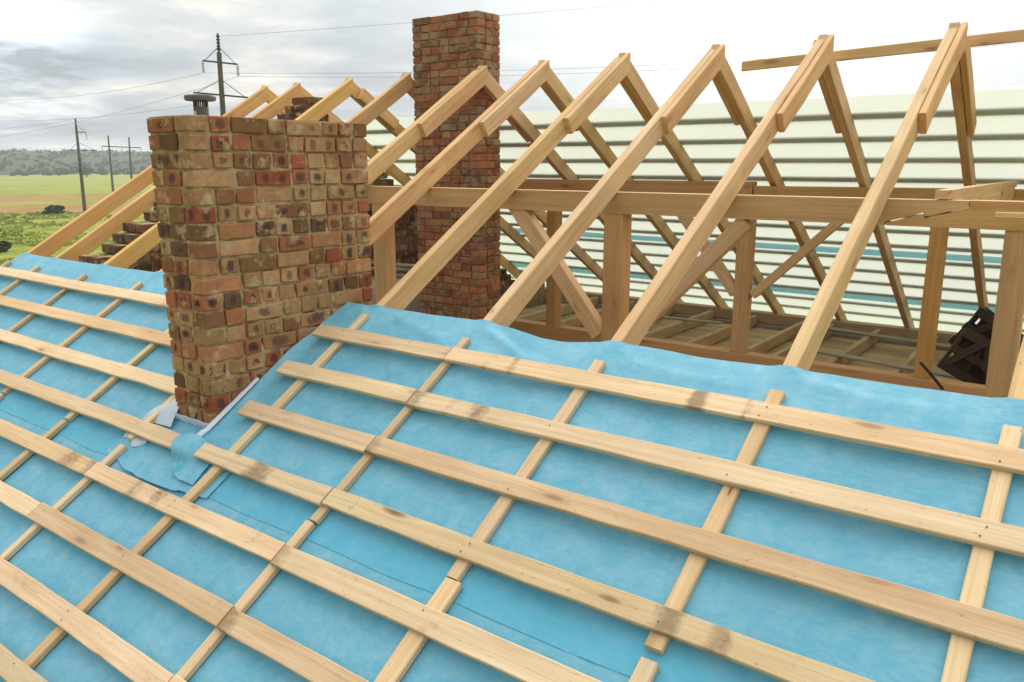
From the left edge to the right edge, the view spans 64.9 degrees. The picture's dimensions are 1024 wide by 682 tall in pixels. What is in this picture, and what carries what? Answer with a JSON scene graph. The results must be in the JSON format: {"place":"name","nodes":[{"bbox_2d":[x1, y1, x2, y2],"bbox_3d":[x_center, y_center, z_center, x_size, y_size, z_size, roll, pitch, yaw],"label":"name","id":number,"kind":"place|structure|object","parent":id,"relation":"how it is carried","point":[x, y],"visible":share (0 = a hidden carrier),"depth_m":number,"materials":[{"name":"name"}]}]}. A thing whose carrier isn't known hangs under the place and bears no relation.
{"place":"outdoors","nodes":[
{"label":"outdoors","id":0,"kind":"place"},
{"bbox_2d":[0,150,151,174],"bbox_3d":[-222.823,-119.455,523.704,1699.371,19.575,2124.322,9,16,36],"label":"hills","id":1,"kind":"structure","parent":0,"point":[68,159],"depth_m":517.68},
{"bbox_2d":[0,148,151,175],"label":"woodland","id":2,"kind":"object","parent":1,"relation":"on","point":[65,171],"visible":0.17,"depth_m":483.87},
{"bbox_2d":[0,208,154,264],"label":"meadow grass","id":3,"kind":"structure","parent":0,"point":[17,228],"depth_m":77.59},
{"bbox_2d":[0,174,155,264],"bbox_3d":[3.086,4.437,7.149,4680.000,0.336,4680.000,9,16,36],"label":"meadow","id":4,"kind":"structure","parent":0,"point":[20,194],"depth_m":134.65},
{"bbox_2d":[69,118,97,211],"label":"power pole","id":5,"kind":"object","parent":4,"relation":"on","point":[81,175],"visible":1,"depth_m":97.07,"materials":[{"name":"wood"}]},
{"bbox_2d":[102,136,141,191],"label":"twin power pole","id":6,"kind":"object","parent":4,"relation":"on","point":[111,172],"visible":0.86,"depth_m":162.05,"materials":[{"name":"wood"}]},
{"bbox_2d":[193,33,247,115],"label":"power pole","id":7,"kind":"object","parent":4,"relation":"on","point":[221,82],"visible":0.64,"depth_m":48.55,"materials":[{"name":"metal"}]},
{"bbox_2d":[79,97,544,308],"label":"stepped gable wall","id":8,"kind":"structure","parent":4,"relation":"on","point":[406,241],"depth_m":9.55,"materials":[{"name":"brick"}]},
{"bbox_2d":[545,297,948,350],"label":"house walls","id":9,"kind":"structure","parent":4,"relation":"on","point":[782,327],"depth_m":11.50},
{"bbox_2d":[518,303,961,381],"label":"attic floor","id":10,"kind":"structure","parent":9,"relation":"on","point":[893,353],"depth_m":10.60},
{"bbox_2d":[516,297,597,321],"bbox_3d":[-1.372,0.144,9.788,0.071,0.158,9.225,9,16,36],"label":"floor joist","id":11,"kind":"object","parent":10,"relation":"on","point":[540,316],"visible":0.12,"depth_m":12.14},
{"bbox_2d":[370,274,419,311],"bbox_3d":[-1.471,-0.417,9.943,1.170,0.831,1.350,9,16,36],"label":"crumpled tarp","id":12,"kind":"object","parent":11,"relation":"on","point":[413,306],"visible":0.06,"depth_m":9.59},
{"bbox_2d":[561,301,634,326],"bbox_3d":[-0.833,0.231,9.391,0.072,0.158,9.225,9,16,36],"label":"floor joist","id":13,"kind":"object","parent":10,"relation":"on","point":[575,321],"visible":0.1,"depth_m":11.62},
{"bbox_2d":[412,10,500,319],"bbox_3d":[-0.599,-1.617,8.888,0.927,3.685,0.380,9,16,36],"label":"brick chimney","id":14,"kind":"object","parent":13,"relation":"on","point":[451,51],"visible":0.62,"depth_m":8.63,"materials":[{"name":"brick"}]},
{"bbox_2d":[556,306,672,341],"bbox_3d":[-0.294,0.319,8.995,0.073,0.158,9.225,9,16,36],"label":"floor joist","id":15,"kind":"object","parent":10,"relation":"on","point":[669,312],"depth_m":12.46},
{"bbox_2d":[629,312,721,323],"bbox_3d":[2.207,-0.335,11.518,1.584,0.028,0.093,7,15,30],"label":"loose plank","id":16,"kind":"object","parent":15,"relation":"on","point":[692,320],"visible":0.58,"depth_m":11.30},
{"bbox_2d":[644,310,713,338],"bbox_3d":[0.245,0.408,8.597,0.072,0.157,9.225,9,16,36],"label":"floor joist","id":17,"kind":"object","parent":10,"relation":"on","point":[666,331],"visible":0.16,"depth_m":11.23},
{"bbox_2d":[509,318,984,396],"bbox_3d":[2.642,0.225,8.673,9.360,0.173,0.158,9,16,36],"label":"sole plate","id":18,"kind":"object","parent":17,"relation":"on","point":[566,333],"visible":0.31,"depth_m":8.65,"materials":[{"name":"orange wood"}]},
{"bbox_2d":[546,211,561,325],"bbox_3d":[0.525,-1.016,10.037,0.152,1.653,0.131,9,16,36],"label":"timber post","id":19,"kind":"object","parent":18,"relation":"on","point":[553,290],"visible":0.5,"depth_m":10.07,"materials":[{"name":"orange wood"}]},
{"bbox_2d":[517,179,756,194],"bbox_3d":[0.677,-1.872,9.727,4.617,0.169,0.142,9,16,36],"label":"purlin","id":20,"kind":"object","parent":19,"relation":"on","point":[700,187],"visible":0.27,"depth_m":9.05,"materials":[{"name":"orange wood"}]},
{"bbox_2d":[730,219,756,352],"bbox_3d":[2.477,-0.681,8.602,0.160,1.620,0.131,9,16,36],"label":"timber post","id":21,"kind":"object","parent":18,"relation":"on","point":[743,281],"visible":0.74,"depth_m":8.58,"materials":[{"name":"orange wood"}]},
{"bbox_2d":[677,216,734,296],"bbox_3d":[2.133,-0.991,8.797,0.797,0.955,0.092,9,16,36],"label":"diagonal brace","id":22,"kind":"object","parent":21,"relation":"attached to","point":[723,274],"visible":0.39,"depth_m":8.71,"materials":[{"name":"brown wood"}]},
{"bbox_2d":[749,223,843,297],"bbox_3d":[2.905,-0.848,8.231,0.911,0.907,0.092,9,16,36],"label":"diagonal brace","id":23,"kind":"object","parent":21,"relation":"attached to","point":[803,251],"visible":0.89,"depth_m":8.20,"materials":[{"name":"brown wood"}]},
{"bbox_2d":[913,214,948,379],"bbox_3d":[3.930,-0.449,7.530,0.143,1.629,0.132,9,16,36],"label":"timber post","id":24,"kind":"object","parent":18,"relation":"on","point":[932,293],"visible":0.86,"depth_m":7.50,"materials":[{"name":"orange wood"}]},
{"bbox_2d":[753,186,1023,200],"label":"purlin","id":25,"kind":"object","parent":24,"relation":"on","point":[913,193],"visible":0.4,"depth_m":7.78,"materials":[{"name":"orange wood"}]},
{"bbox_2d":[686,315,757,345],"bbox_3d":[0.783,0.495,8.201,0.072,0.158,9.225,9,16,36],"label":"floor joist","id":26,"kind":"object","parent":10,"relation":"on","point":[715,336],"visible":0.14,"depth_m":10.65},
{"bbox_2d":[146,115,371,427],"bbox_3d":[-1.534,-0.150,5.254,0.447,2.498,1.311,9,16,36],"label":"brick stack","id":27,"kind":"object","parent":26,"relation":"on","point":[263,225],"visible":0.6,"depth_m":4.81,"materials":[{"name":"brick"}]},
{"bbox_2d":[184,94,215,115],"bbox_3d":[-1.815,-1.370,4.697,0.178,0.135,0.178,9,16,36],"label":"vent pipe","id":28,"kind":"object","parent":27,"relation":"on","point":[198,108],"visible":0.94,"depth_m":4.66,"materials":[{"name":"grey plastic"}]},
{"bbox_2d":[748,321,803,352],"bbox_3d":[1.351,0.588,7.782,0.072,0.158,9.225,9,16,36],"label":"floor joist","id":29,"kind":"object","parent":10,"relation":"on","point":[775,340],"visible":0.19,"depth_m":10.40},
{"bbox_2d":[771,324,833,356],"bbox_3d":[1.645,0.636,7.565,0.072,0.157,9.225,9,16,36],"label":"floor joist","id":30,"kind":"object","parent":10,"relation":"on","point":[784,352],"visible":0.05,"depth_m":9.67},
{"bbox_2d":[828,327,950,347],"bbox_3d":[4.997,0.004,9.985,0.138,0.029,2.739,-12,17,-42],"label":"loose plank","id":31,"kind":"object","parent":30,"relation":"on","point":[902,339],"visible":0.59,"depth_m":10.26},
{"bbox_2d":[826,329,880,364],"bbox_3d":[2.134,0.715,7.205,0.073,0.158,9.225,9,16,36],"label":"floor joist","id":32,"kind":"object","parent":10,"relation":"on","point":[860,346],"visible":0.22,"depth_m":9.91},
{"bbox_2d":[817,349,958,379],"bbox_3d":[4.359,0.308,8.612,0.137,0.030,2.442,-10,16,-39],"label":"loose plank","id":33,"kind":"object","parent":32,"relation":"on","point":[881,362],"visible":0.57,"depth_m":8.93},
{"bbox_2d":[892,336,937,373],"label":"floor joist","id":34,"kind":"object","parent":10,"relation":"on","point":[909,360],"visible":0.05,"depth_m":9.09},
{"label":"floor joist","id":35,"kind":"object","parent":10,"relation":"on","visible":0},
{"bbox_2d":[936,328,990,384],"bbox_3d":[4.552,0.188,7.941,0.642,0.650,0.273,7,14,28],"label":"dark pallet","id":36,"kind":"object","parent":35,"relation":"on","point":[971,352],"visible":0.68,"depth_m":7.91,"materials":[{"name":"brown wood"}]},
{"bbox_2d":[948,307,1023,346],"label":"dark pallet","id":37,"kind":"object","parent":36,"relation":"on","point":[983,326],"visible":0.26,"depth_m":8.02,"materials":[{"name":"brown wood"}]},
{"bbox_2d":[545,287,957,344],"bbox_3d":[4.304,-0.250,11.359,9.990,0.155,0.160,9,16,36],"label":"wall plate","id":38,"kind":"object","parent":9,"relation":"on","point":[785,319],"depth_m":11.55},
{"bbox_2d":[27,85,284,256],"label":"rafter pair","id":39,"kind":"object","parent":38,"relation":"on","point":[53,243],"visible":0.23,"depth_m":8.84,"materials":[{"name":"brown wood"}]},
{"bbox_2d":[56,82,521,278],"bbox_3d":[-2.657,-1.347,10.249,0.144,3.727,11.790,9,16,36],"label":"rafter pair","id":40,"kind":"object","parent":38,"relation":"on","point":[95,238],"visible":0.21,"depth_m":8.50,"materials":[{"name":"brown wood"}]},
{"bbox_2d":[103,78,536,268],"bbox_3d":[-1.909,-1.225,9.697,0.146,3.726,11.791,9,16,36],"label":"rafter pair","id":41,"kind":"object","parent":38,"relation":"on","point":[136,249],"visible":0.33,"depth_m":9.12,"materials":[{"name":"brown wood"}]},
{"bbox_2d":[159,73,602,281],"bbox_3d":[-1.173,-1.104,9.155,0.146,3.726,11.789,9,16,36],"label":"rafter pair","id":42,"kind":"object","parent":38,"relation":"on","point":[377,106],"visible":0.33,"depth_m":8.65,"materials":[{"name":"brown wood"}]},
{"bbox_2d":[366,65,683,301],"bbox_3d":[-0.342,-0.969,8.543,0.172,3.727,11.790,9,15,36],"label":"rafter pair","id":43,"kind":"object","parent":38,"relation":"on","point":[429,121],"visible":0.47,"depth_m":7.92,"materials":[{"name":"brown wood"}]},
{"bbox_2d":[368,60,728,306],"bbox_3d":[0.261,-0.871,8.099,0.175,3.729,11.790,9,15,35],"label":"rafter pair","id":44,"kind":"object","parent":38,"relation":"on","point":[497,113],"visible":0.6,"depth_m":7.24,"materials":[{"name":"brown wood"}]},
{"bbox_2d":[0,410,629,681],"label":"roof membrane","id":45,"kind":"object","parent":44,"relation":"on","point":[171,636],"visible":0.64,"depth_m":3.74,"materials":[{"name":"fabric"}]},
{"bbox_2d":[0,419,67,480],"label":"counter batten","id":46,"kind":"object","parent":45,"relation":"on","point":[23,457],"visible":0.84,"depth_m":5.12,"materials":[{"name":"brown wood"}]},
{"bbox_2d":[0,481,40,517],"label":"batten","id":47,"kind":"object","parent":46,"relation":"on","point":[18,501],"visible":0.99,"depth_m":4.70,"materials":[{"name":"brown wood"}]},
{"bbox_2d":[0,419,96,475],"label":"batten","id":48,"kind":"object","parent":46,"relation":"on","point":[72,460],"visible":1,"depth_m":5.06,"materials":[{"name":"brown wood"}]},
{"bbox_2d":[0,444,127,560],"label":"counter batten","id":49,"kind":"object","parent":45,"relation":"on","point":[34,529],"visible":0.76,"depth_m":4.61,"materials":[{"name":"brown wood"}]},
{"bbox_2d":[0,252,177,454],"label":"roof membrane","id":50,"kind":"object","parent":45,"relation":"on","point":[136,399],"visible":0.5,"depth_m":6.14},
{"bbox_2d":[0,260,11,266],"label":"counter batten","id":51,"kind":"object","parent":50,"relation":"on","point":[7,263],"visible":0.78,"depth_m":8.09,"materials":[{"name":"brown wood"}]},
{"bbox_2d":[0,295,171,346],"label":"batten","id":52,"kind":"object","parent":51,"relation":"on","point":[134,331],"visible":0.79,"depth_m":6.29,"materials":[{"name":"brown wood"}]},
{"bbox_2d":[0,265,40,294],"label":"counter batten","id":53,"kind":"object","parent":50,"relation":"on","point":[14,284],"visible":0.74,"depth_m":7.58,"materials":[{"name":"brown wood"}]},
{"bbox_2d":[0,369,181,448],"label":"batten","id":54,"kind":"object","parent":53,"relation":"on","point":[155,434],"visible":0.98,"depth_m":5.23,"materials":[{"name":"brown wood"}]},
{"bbox_2d":[0,274,87,342],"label":"counter batten","id":55,"kind":"object","parent":50,"relation":"on","point":[31,316],"visible":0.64,"depth_m":6.95,"materials":[{"name":"brown wood"}]},
{"bbox_2d":[1,282,142,394],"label":"counter batten","id":56,"kind":"object","parent":50,"relation":"on","point":[45,359],"visible":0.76,"depth_m":6.25,"materials":[{"name":"brown wood"}]},
{"bbox_2d":[64,328,168,421],"bbox_3d":[-2.599,0.087,5.694,0.064,0.716,1.153,9,16,36],"label":"counter batten","id":57,"kind":"object","parent":50,"relation":"on","point":[97,393],"visible":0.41,"depth_m":5.51,"materials":[{"name":"brown wood"}]},
{"bbox_2d":[0,329,176,394],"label":"batten","id":58,"kind":"object","parent":57,"relation":"on","point":[163,383],"visible":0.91,"depth_m":5.75,"materials":[{"name":"brown wood"}]},
{"bbox_2d":[127,395,174,439],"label":"counter batten","id":59,"kind":"object","parent":50,"relation":"on","point":[152,417],"visible":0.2,"depth_m":4.99,"materials":[{"name":"brown wood"}]},
{"bbox_2d":[0,266,168,307],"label":"batten","id":60,"kind":"object","parent":59,"relation":"on","point":[154,299],"visible":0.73,"depth_m":6.85,"materials":[{"name":"brown wood"}]},
{"bbox_2d":[141,399,178,426],"bbox_3d":[-2.133,0.394,5.029,0.310,0.206,0.228,9,16,36],"label":"membrane flap","id":61,"kind":"object","parent":50,"relation":"on","point":[166,416],"visible":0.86,"depth_m":4.97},
{"bbox_2d":[3,465,224,681],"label":"counter batten","id":62,"kind":"object","parent":45,"relation":"on","point":[53,638],"visible":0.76,"depth_m":3.98,"materials":[{"name":"brown wood"}]},
{"bbox_2d":[0,643,47,681],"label":"batten","id":63,"kind":"object","parent":62,"relation":"on","point":[13,668],"visible":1,"depth_m":3.65,"materials":[{"name":"brown wood"}]},
{"bbox_2d":[27,502,235,627],"bbox_3d":[-1.980,1.085,4.050,1.833,0.075,0.107,9,16,36],"label":"batten","id":64,"kind":"object","parent":62,"relation":"on","point":[204,605],"visible":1,"depth_m":3.93,"materials":[{"name":"brown wood"}]},
{"bbox_2d":[84,462,286,561],"bbox_3d":[-1.770,0.865,4.217,1.744,0.075,0.104,9,16,36],"label":"batten","id":65,"kind":"object","parent":62,"relation":"on","point":[247,538],"visible":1,"depth_m":4.11,"materials":[{"name":"brown wood"}]},
{"bbox_2d":[193,443,332,506],"bbox_3d":[-1.325,0.685,4.209,1.075,0.073,0.102,9,16,36],"label":"batten","id":66,"kind":"object","parent":62,"relation":"on","point":[312,492],"visible":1,"depth_m":4.16,"materials":[{"name":"brown wood"}]},
{"bbox_2d":[107,432,230,497],"bbox_3d":[-2.011,0.703,4.623,1.098,0.136,0.223,9,16,36],"label":"membrane patch","id":67,"kind":"object","parent":45,"relation":"on","point":[149,461],"visible":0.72,"depth_m":4.64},
{"bbox_2d":[123,432,146,446],"bbox_3d":[-2.292,0.602,4.893,0.243,0.048,0.079,9,16,36],"label":"membrane flap","id":68,"kind":"object","parent":67,"relation":"on","point":[137,441],"visible":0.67,"depth_m":4.86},
{"bbox_2d":[171,433,209,484],"bbox_3d":[-1.808,0.645,4.527,0.370,0.188,0.220,9,16,36],"label":"membrane tongue","id":69,"kind":"object","parent":67,"relation":"on","point":[185,447],"visible":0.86,"depth_m":4.52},
{"bbox_2d":[172,411,210,429],"bbox_3d":[-1.928,0.476,4.831,0.414,0.045,0.010,9,16,36],"label":"membrane flap","id":70,"kind":"object","parent":45,"relation":"on","point":[184,418],"visible":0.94,"depth_m":4.83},
{"bbox_2d":[176,520,315,681],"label":"counter batten","id":71,"kind":"object","parent":45,"relation":"on","point":[216,636],"visible":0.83,"depth_m":3.57,"materials":[{"name":"brown wood"}]},
{"bbox_2d":[374,577,462,681],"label":"counter batten","id":72,"kind":"object","parent":45,"relation":"on","point":[397,665],"visible":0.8,"depth_m":3.12,"materials":[{"name":"brown wood"}]},
{"bbox_2d":[171,302,1023,681],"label":"roof membrane","id":73,"kind":"object","parent":45,"relation":"on","point":[841,634],"visible":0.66,"depth_m":3.34,"materials":[{"name":"plastic"}]},
{"bbox_2d":[197,377,258,435],"bbox_3d":[-1.689,0.412,4.728,0.034,0.300,0.507,9,16,36],"label":"membrane flap","id":74,"kind":"object","parent":73,"relation":"on","point":[213,422],"visible":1,"depth_m":4.74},
{"bbox_2d":[228,313,369,453],"bbox_3d":[-1.254,0.249,4.777,0.065,0.682,1.096,9,16,36],"label":"counter batten","id":75,"kind":"object","parent":73,"relation":"on","point":[254,430],"visible":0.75,"depth_m":4.72,"materials":[{"name":"brown wood"}]},
{"bbox_2d":[237,400,375,453],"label":"batten","id":76,"kind":"object","parent":75,"relation":"on","point":[353,440],"visible":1,"depth_m":4.35,"materials":[{"name":"brown wood"}]},
{"bbox_2d":[276,360,416,404],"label":"batten","id":77,"kind":"object","parent":75,"relation":"on","point":[393,392],"visible":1,"depth_m":4.54,"materials":[{"name":"brown wood"}]},
{"bbox_2d":[312,324,452,361],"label":"batten","id":78,"kind":"object","parent":75,"relation":"on","point":[398,345],"visible":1,"depth_m":4.75,"materials":[{"name":"brown wood"}]},
{"bbox_2d":[309,337,470,524],"bbox_3d":[-0.600,0.427,4.204,0.054,0.720,1.158,9,16,36],"label":"counter batten","id":79,"kind":"object","parent":73,"relation":"on","point":[319,515],"visible":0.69,"depth_m":4.15,"materials":[{"name":"brown wood"}]},
{"bbox_2d":[446,359,605,581],"bbox_3d":[0.100,0.544,3.684,0.069,0.721,1.161,9,16,36],"label":"counter batten","id":80,"kind":"object","parent":73,"relation":"on","point":[489,525],"visible":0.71,"depth_m":3.63,"materials":[{"name":"brown wood"}]},
{"bbox_2d":[322,488,874,681],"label":"batten","id":81,"kind":"object","parent":80,"relation":"on","point":[780,664],"visible":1,"depth_m":2.98,"materials":[{"name":"brown wood"}]},
{"bbox_2d":[444,347,1023,474],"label":"batten","id":82,"kind":"object","parent":80,"relation":"on","point":[973,452],"visible":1,"depth_m":3.40,"materials":[{"name":"brown wood"}]},
{"bbox_2d":[644,389,785,654],"bbox_3d":[0.830,0.651,3.163,0.073,0.702,1.130,9,16,36],"label":"counter batten","id":83,"kind":"object","parent":73,"relation":"on","point":[718,516],"visible":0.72,"depth_m":3.10,"materials":[{"name":"brown wood"}]},
{"bbox_2d":[365,436,1023,654],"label":"batten","id":84,"kind":"object","parent":83,"relation":"on","point":[992,628],"visible":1,"depth_m":2.92,"materials":[{"name":"brown wood"}]},
{"bbox_2d":[941,425,1022,681],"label":"counter batten","id":85,"kind":"object","parent":73,"relation":"on","point":[960,648],"visible":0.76,"depth_m":2.64,"materials":[{"name":"brown wood"}]},
{"bbox_2d":[406,390,1023,556],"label":"batten","id":86,"kind":"object","parent":85,"relation":"on","point":[979,532],"visible":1,"depth_m":3.16,"materials":[{"name":"brown wood"}]},
{"bbox_2d":[628,657,659,681],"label":"counter batten","id":87,"kind":"object","parent":45,"relation":"on","point":[645,669],"visible":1,"depth_m":2.74,"materials":[{"name":"brown wood"}]},
{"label":"counter batten","id":88,"kind":"object","parent":45,"relation":"on","visible":0},
{"bbox_2d":[217,608,368,681],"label":"batten","id":89,"kind":"object","parent":88,"relation":"on","point":[306,663],"visible":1,"depth_m":3.26,"materials":[{"name":"brown wood"}]},
{"bbox_2d":[270,544,601,681],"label":"batten","id":90,"kind":"object","parent":88,"relation":"on","point":[513,660],"visible":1,"depth_m":3.13,"materials":[{"name":"brown wood"}]},
{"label":"counter batten","id":91,"kind":"object","parent":45,"relation":"on","visible":0},
{"bbox_2d":[0,557,173,681],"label":"batten","id":92,"kind":"object","parent":91,"relation":"on","point":[125,658],"visible":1,"depth_m":3.72,"materials":[{"name":"brown wood"}]},
{"bbox_2d":[376,52,784,312],"bbox_3d":[0.963,-0.756,7.582,0.171,3.726,11.791,9,15,36],"label":"rafter pair","id":93,"kind":"object","parent":38,"relation":"on","point":[429,265],"visible":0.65,"depth_m":6.41,"materials":[{"name":"brown wood"}]},
{"bbox_2d":[483,44,846,326],"bbox_3d":[1.668,-0.641,7.061,0.175,3.726,11.792,9,15,36],"label":"rafter pair","id":94,"kind":"object","parent":38,"relation":"on","point":[713,65],"visible":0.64,"depth_m":5.90,"materials":[{"name":"brown wood"}]},
{"bbox_2d":[611,34,914,344],"bbox_3d":[2.364,-0.527,6.548,0.175,3.726,11.790,9,15,35],"label":"rafter pair","id":95,"kind":"object","parent":38,"relation":"on","point":[818,63],"visible":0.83,"depth_m":5.48,"materials":[{"name":"brown wood"}]},
{"bbox_2d":[741,29,1023,71],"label":"ridge lath","id":96,"kind":"object","parent":95,"relation":"on","point":[1003,37],"visible":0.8,"depth_m":6.20,"materials":[{"name":"brown wood"}]},
{"bbox_2d":[783,22,988,370],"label":"rafter pair","id":97,"kind":"object","parent":38,"relation":"on","point":[951,62],"visible":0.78,"depth_m":4.90,"materials":[{"name":"brown wood"}]},
{"bbox_2d":[1008,337,1023,399],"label":"rafter pair","id":98,"kind":"object","parent":38,"relation":"on","point":[1016,390],"visible":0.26,"depth_m":3.21,"materials":[{"name":"brown wood"}]},
{"bbox_2d":[500,263,1023,334],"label":"membrane","id":99,"kind":"object","parent":98,"relation":"on","point":[954,317],"visible":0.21,"depth_m":11.16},
{"bbox_2d":[499,228,1001,306],"bbox_3d":[3.339,-0.969,10.702,10.584,0.803,1.324,9,16,36],"label":"membrane","id":100,"kind":"object","parent":99,"relation":"on","point":[870,276],"visible":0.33,"depth_m":10.07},
{"bbox_2d":[343,89,1023,256],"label":"membrane","id":101,"kind":"object","parent":100,"relation":"on","point":[807,147],"visible":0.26,"depth_m":7.98,"materials":[{"name":"plastic"}]},
{"bbox_2d":[995,212,1023,218],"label":"loose board","id":102,"kind":"object","parent":98,"relation":"attached to","point":[1009,215],"visible":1,"depth_m":3.93,"materials":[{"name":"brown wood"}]},
{"bbox_2d":[0,0,1023,151],"label":"sky","id":103,"kind":"structure","parent":0,"point":[50,49],"materials":[{"name":"grey"}]},
{"bbox_3d":[0.705,0.780,6.169,9.360,0.172,0.158,9,16,36],"label":"sole plate","id":104,"kind":"object","parent":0,"visible":0},
{"bbox_2d":[372,203,395,303],"bbox_3d":[-1.148,-0.418,7.339,0.148,1.652,0.141,9,16,36],"label":"timber post","id":105,"kind":"object","parent":104,"relation":"on","point":[384,262],"visible":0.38,"depth_m":7.22,"materials":[{"name":"beige wood"}]},
{"bbox_2d":[367,186,970,224],"bbox_3d":[-0.289,-1.157,6.509,7.047,0.148,0.144,9,16,36],"label":"front purlin","id":106,"kind":"object","parent":105,"relation":"on","point":[822,209],"visible":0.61,"depth_m":5.34,"materials":[{"name":"orange wood"}]},
{"bbox_2d":[935,181,1017,214],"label":"tie beam","id":107,"kind":"structure","parent":106,"relation":"on","point":[1004,190],"depth_m":5.41,"materials":[{"name":"brown wood"}]},
{"bbox_2d":[601,213,631,341],"bbox_3d":[0.759,-0.107,5.935,0.155,1.652,0.140,9,16,36],"label":"timber post","id":108,"kind":"object","parent":104,"relation":"on","point":[616,270],"visible":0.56,"depth_m":5.79,"materials":[{"name":"orange wood"}]},
{"bbox_2d":[509,209,601,338],"bbox_3d":[0.344,-0.562,6.130,0.886,1.023,0.092,9,16,36],"label":"diagonal brace","id":109,"kind":"object","parent":108,"relation":"attached to","point":[569,285],"visible":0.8,"depth_m":6.06,"materials":[{"name":"brown wood"}]},
{"bbox_2d":[651,219,754,325],"bbox_3d":[1.177,-0.397,5.522,0.921,0.958,0.094,9,16,36],"label":"diagonal brace","id":110,"kind":"object","parent":108,"relation":"attached to","point":[723,244],"visible":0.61,"depth_m":5.33,"materials":[{"name":"brown wood"}]},
{"bbox_2d":[984,230,1023,397],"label":"timber post","id":111,"kind":"object","parent":104,"relation":"on","point":[1006,334],"visible":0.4,"depth_m":4.36,"materials":[{"name":"orange wood"}]},
{"bbox_2d":[886,200,1023,230],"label":"front purlin","id":112,"kind":"object","parent":111,"relation":"on","point":[978,214],"visible":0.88,"depth_m":4.35,"materials":[{"name":"orange wood"}]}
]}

